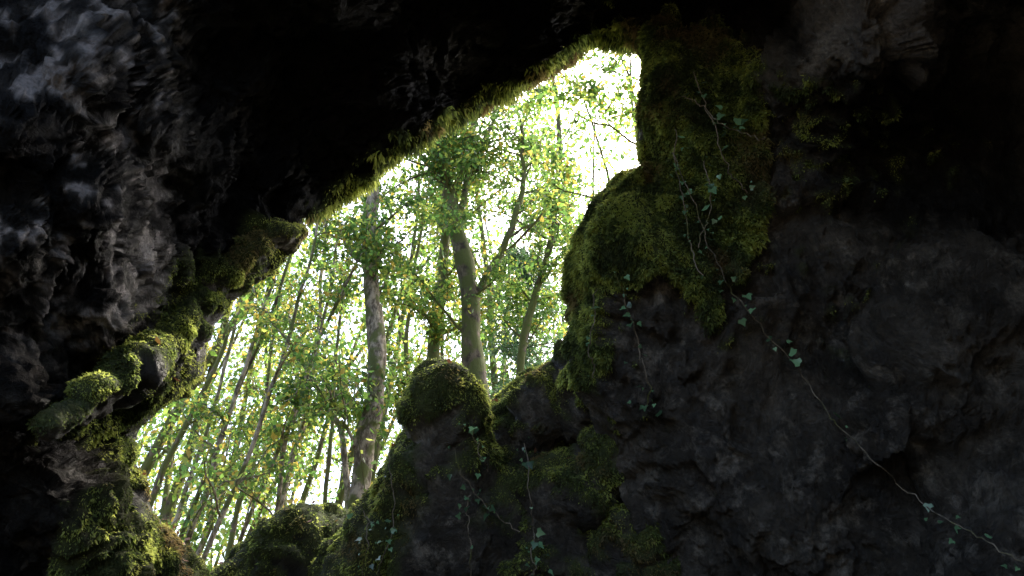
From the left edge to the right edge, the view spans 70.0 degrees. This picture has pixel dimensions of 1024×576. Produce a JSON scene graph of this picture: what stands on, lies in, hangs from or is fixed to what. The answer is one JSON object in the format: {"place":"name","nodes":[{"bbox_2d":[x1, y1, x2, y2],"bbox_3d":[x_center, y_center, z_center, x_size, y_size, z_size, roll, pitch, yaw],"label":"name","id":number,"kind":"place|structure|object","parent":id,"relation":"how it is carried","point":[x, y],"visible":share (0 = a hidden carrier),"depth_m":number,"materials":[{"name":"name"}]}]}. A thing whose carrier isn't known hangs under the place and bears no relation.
{"place":"outdoors","nodes":[
{"label":"outdoors","id":0,"kind":"place"},
{"bbox_2d":[136,48,640,564],"label":"sky","id":1,"kind":"structure","parent":0,"point":[586,70],"materials":[{"name":"white"}]},
{"bbox_3d":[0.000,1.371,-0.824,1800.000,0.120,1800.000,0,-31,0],"label":"ground","id":2,"kind":"structure","parent":0,"visible":0},
{"bbox_2d":[137,298,245,506],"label":"sapling","id":3,"kind":"object","parent":2,"relation":"on","point":[210,380],"visible":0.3,"depth_m":16.67,"materials":[{"name":"green plant"}]},
{"bbox_2d":[172,286,272,528],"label":"sapling","id":4,"kind":"object","parent":2,"relation":"on","point":[217,395],"visible":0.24,"depth_m":16.34,"materials":[{"name":"green plant"}]},
{"bbox_2d":[159,267,300,548],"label":"sapling","id":5,"kind":"object","parent":2,"relation":"on","point":[192,525],"visible":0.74,"depth_m":12.46,"materials":[{"name":"green plant"}]},
{"bbox_2d":[179,219,308,536],"bbox_3d":[-4.780,2.565,12.680,1.928,11.980,1.745,-18,-36,28],"label":"sapling","id":6,"kind":"object","parent":2,"relation":"on","point":[260,293],"visible":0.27,"depth_m":13.74,"materials":[{"name":"green plant"}]},
{"bbox_2d":[196,295,334,555],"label":"sapling","id":7,"kind":"object","parent":2,"relation":"on","point":[238,451],"visible":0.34,"depth_m":17.95,"materials":[{"name":"green plant"}]},
{"bbox_2d":[154,425,376,570],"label":"undergrowth","id":8,"kind":"object","parent":2,"relation":"on","point":[295,500],"visible":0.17,"depth_m":8.68,"materials":[{"name":"green plant"}]},
{"bbox_2d":[169,211,377,560],"bbox_3d":[-3.607,2.275,10.408,2.583,10.130,2.456,-25,-39,35],"label":"sapling","id":9,"kind":"object","parent":2,"relation":"on","point":[275,435],"visible":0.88,"depth_m":11.23,"materials":[{"name":"green plant"}]},
{"bbox_2d":[224,269,323,558],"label":"sapling","id":10,"kind":"object","parent":2,"relation":"on","point":[232,534],"visible":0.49,"depth_m":15.32,"materials":[{"name":"green plant"}]},
{"bbox_2d":[169,205,394,516],"bbox_3d":[-3.450,2.672,11.211,2.976,10.289,2.388,0,-31,0],"label":"sapling","id":11,"kind":"object","parent":2,"relation":"on","point":[343,288],"visible":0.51,"depth_m":11.86,"materials":[{"name":"green plant"}]},
{"bbox_2d":[222,224,362,542],"bbox_3d":[-4.211,3.300,13.028,2.716,11.098,2.244,-24,-38,34],"label":"sapling","id":12,"kind":"object","parent":2,"relation":"on","point":[335,267],"visible":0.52,"depth_m":13.74,"materials":[{"name":"green plant"}]},
{"bbox_2d":[247,214,364,509],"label":"sapling","id":13,"kind":"object","parent":2,"relation":"on","point":[303,424],"visible":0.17,"depth_m":15.73,"materials":[{"name":"green plant"}]},
{"bbox_2d":[248,259,367,507],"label":"sapling","id":14,"kind":"object","parent":2,"relation":"on","point":[345,467],"visible":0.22,"depth_m":14.72,"materials":[{"name":"green plant"}]},
{"bbox_2d":[301,207,360,503],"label":"sapling","id":15,"kind":"object","parent":2,"relation":"on","point":[329,457],"visible":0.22,"depth_m":17.77,"materials":[{"name":"green plant"}]},
{"bbox_2d":[252,136,495,508],"bbox_3d":[-2.424,0.378,12.837,3.083,15.960,3.599,-23,-38,33],"label":"birch tree","id":16,"kind":"object","parent":2,"relation":"on","point":[367,413],"visible":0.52,"depth_m":12.31,"materials":[{"name":"green plant"}]},
{"bbox_2d":[136,54,641,570],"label":"distant trees","id":17,"kind":"object","parent":2,"relation":"on","point":[150,466],"visible":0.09,"depth_m":27.38,"materials":[{"name":"green plant"}]},
{"bbox_2d":[386,160,434,377],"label":"sapling","id":18,"kind":"object","parent":2,"relation":"on","point":[393,348],"visible":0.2,"depth_m":17.79,"materials":[{"name":"green plant"}]},
{"bbox_2d":[308,357,522,575],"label":"mossy boulder","id":19,"kind":"object","parent":2,"relation":"on","point":[439,400],"visible":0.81,"depth_m":5.14,"materials":[{"name":"grey stone"}]},
{"bbox_2d":[347,510,378,575],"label":"ivy vine","id":20,"kind":"object","parent":19,"relation":"attached to","point":[349,516],"visible":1,"depth_m":5.18,"materials":[{"name":"green plant"}]},
{"bbox_2d":[369,449,397,575],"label":"ivy vine","id":21,"kind":"object","parent":19,"relation":"attached to","point":[393,530],"visible":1,"depth_m":5.13,"materials":[{"name":"green plant"}]},
{"bbox_2d":[455,495,472,575],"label":"ivy vine","id":22,"kind":"object","parent":19,"relation":"attached to","point":[465,509],"visible":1,"depth_m":4.95,"materials":[{"name":"green plant"}]},
{"bbox_2d":[458,423,487,479],"bbox_3d":[-0.228,1.140,5.056,0.118,0.348,0.440,-12,-33,19],"label":"ivy vine","id":23,"kind":"object","parent":19,"relation":"attached to","point":[473,429],"visible":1,"depth_m":5.05,"materials":[{"name":"green plant"}]},
{"bbox_2d":[447,445,519,531],"bbox_3d":[-0.203,1.396,5.082,0.561,0.532,0.131,22,-37,-32],"label":"ivy vine","id":24,"kind":"object","parent":19,"relation":"attached to","point":[491,509],"visible":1,"depth_m":5.02,"materials":[{"name":"green plant"}]},
{"bbox_2d":[311,97,522,429],"bbox_3d":[-1.743,1.516,15.497,4.393,16.709,3.788,0,-31,0],"label":"beech tree","id":25,"kind":"object","parent":2,"relation":"on","point":[437,326],"visible":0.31,"depth_m":15.47,"materials":[{"name":"green plant"}]},
{"bbox_2d":[344,84,602,400],"bbox_3d":[-0.877,0.058,14.439,6.444,18.164,4.400,-10,-33,17],"label":"beech tree","id":26,"kind":"object","parent":2,"relation":"on","point":[469,163],"visible":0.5,"depth_m":15.40,"materials":[{"name":"green plant"}]},
{"bbox_2d":[0,0,1023,575],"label":"cave wall","id":27,"kind":"structure","parent":2,"relation":"on","point":[144,144],"depth_m":4.56,"materials":[{"name":"grey stone"}]},
{"bbox_2d":[31,215,288,575],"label":"ledge moss","id":28,"kind":"object","parent":27,"relation":"attached to","point":[143,414],"visible":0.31,"depth_m":4.01,"materials":[{"name":"green plant"}]},
{"bbox_2d":[116,434,212,575],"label":"mossy rock foot","id":29,"kind":"object","parent":27,"relation":"attached to","point":[173,551],"visible":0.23,"depth_m":4.45},
{"bbox_2d":[25,216,309,440],"bbox_3d":[-1.932,0.117,4.435,0.916,2.176,1.638,0,-31,0],"label":"mossy overhang","id":30,"kind":"object","parent":27,"relation":"attached to","point":[131,372],"visible":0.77,"depth_m":4.15,"materials":[{"name":"green plant"}]},
{"bbox_2d":[209,502,349,575],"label":"mossy mound","id":31,"kind":"object","parent":27,"relation":"attached to","point":[287,540],"visible":0.59,"depth_m":5.96,"materials":[{"name":"green plant"}]},
{"bbox_2d":[142,226,611,569],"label":"fallen leaves","id":32,"kind":"object","parent":27,"relation":"on","point":[157,340],"visible":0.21,"depth_m":5.10,"materials":[{"name":"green plant"}]},
{"bbox_2d":[302,16,646,228],"bbox_3d":[-0.161,-1.807,6.330,3.778,3.306,1.436,0,-31,0],"label":"lip moss","id":33,"kind":"object","parent":27,"relation":"attached to","point":[560,61],"visible":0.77,"depth_m":5.96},
{"bbox_2d":[490,339,680,575],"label":"mossy rock ledge","id":34,"kind":"object","parent":27,"relation":"attached to","point":[577,502],"visible":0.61,"depth_m":5.05,"materials":[{"name":"grey stone"}]},
{"bbox_2d":[516,436,553,575],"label":"ivy vine","id":35,"kind":"object","parent":34,"relation":"attached to","point":[529,465],"visible":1,"depth_m":4.96,"materials":[{"name":"green plant"}]},
{"bbox_2d":[586,290,597,377],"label":"ivy vine","id":36,"kind":"object","parent":27,"relation":"attached to","point":[595,307],"visible":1,"depth_m":4.83,"materials":[{"name":"green plant"}]},
{"bbox_2d":[614,271,661,416],"bbox_3d":[0.811,0.361,4.702,0.224,0.808,0.600,-5,-31,9],"label":"ivy vine","id":37,"kind":"object","parent":27,"relation":"attached to","point":[628,314],"visible":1,"depth_m":4.72,"materials":[{"name":"green plant"}]},
{"bbox_2d":[670,129,703,283],"bbox_3d":[1.158,-0.565,4.861,0.144,1.162,0.192,16,-35,-25],"label":"ivy vine","id":38,"kind":"object","parent":27,"relation":"attached to","point":[685,211],"visible":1,"depth_m":4.85,"materials":[{"name":"green plant"}]},
{"bbox_2d":[697,156,721,248],"bbox_3d":[1.292,-0.583,4.790,0.168,0.606,0.266,0,-31,0],"label":"ivy vine","id":39,"kind":"object","parent":27,"relation":"attached to","point":[712,188],"visible":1,"depth_m":4.78,"materials":[{"name":"green plant"}]},
{"bbox_2d":[682,92,765,140],"bbox_3d":[1.417,-1.143,4.915,0.503,0.435,0.178,0,-31,0],"label":"ivy vine","id":40,"kind":"object","parent":27,"relation":"attached to","point":[737,121],"visible":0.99,"depth_m":4.88,"materials":[{"name":"green plant"}]},
{"bbox_2d":[693,72,755,199],"bbox_3d":[1.419,-1.035,4.889,0.394,0.939,0.132,23,-38,-33],"label":"ivy vine","id":41,"kind":"object","parent":27,"relation":"attached to","point":[719,116],"visible":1,"depth_m":4.88,"materials":[{"name":"green plant"}]},
{"bbox_2d":[559,0,990,434],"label":"wall moss","id":42,"kind":"object","parent":27,"relation":"attached to","point":[642,107],"depth_m":4.93,"materials":[{"name":"green plant"}]},
{"bbox_2d":[672,152,1023,570],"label":"ivy vine","id":43,"kind":"object","parent":27,"relation":"attached to","point":[797,362],"visible":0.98,"depth_m":4.52,"materials":[{"name":"green plant"}]},
{"bbox_2d":[482,236,566,399],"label":"tree","id":44,"kind":"object","parent":2,"relation":"on","point":[512,347],"visible":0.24,"depth_m":19.95,"materials":[{"name":"green plant"}]},
{"bbox_2d":[455,60,607,376],"bbox_3d":[0.708,0.711,18.017,5.027,20.667,4.074,0,-31,0],"label":"beech tree","id":45,"kind":"object","parent":2,"relation":"on","point":[526,328],"visible":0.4,"depth_m":18.21,"materials":[{"name":"green plant"}]},
{"bbox_2d":[512,48,639,228],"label":"ash tree","id":46,"kind":"object","parent":2,"relation":"on","point":[592,92],"visible":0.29,"depth_m":13.10,"materials":[{"name":"green plant"}]}
]}

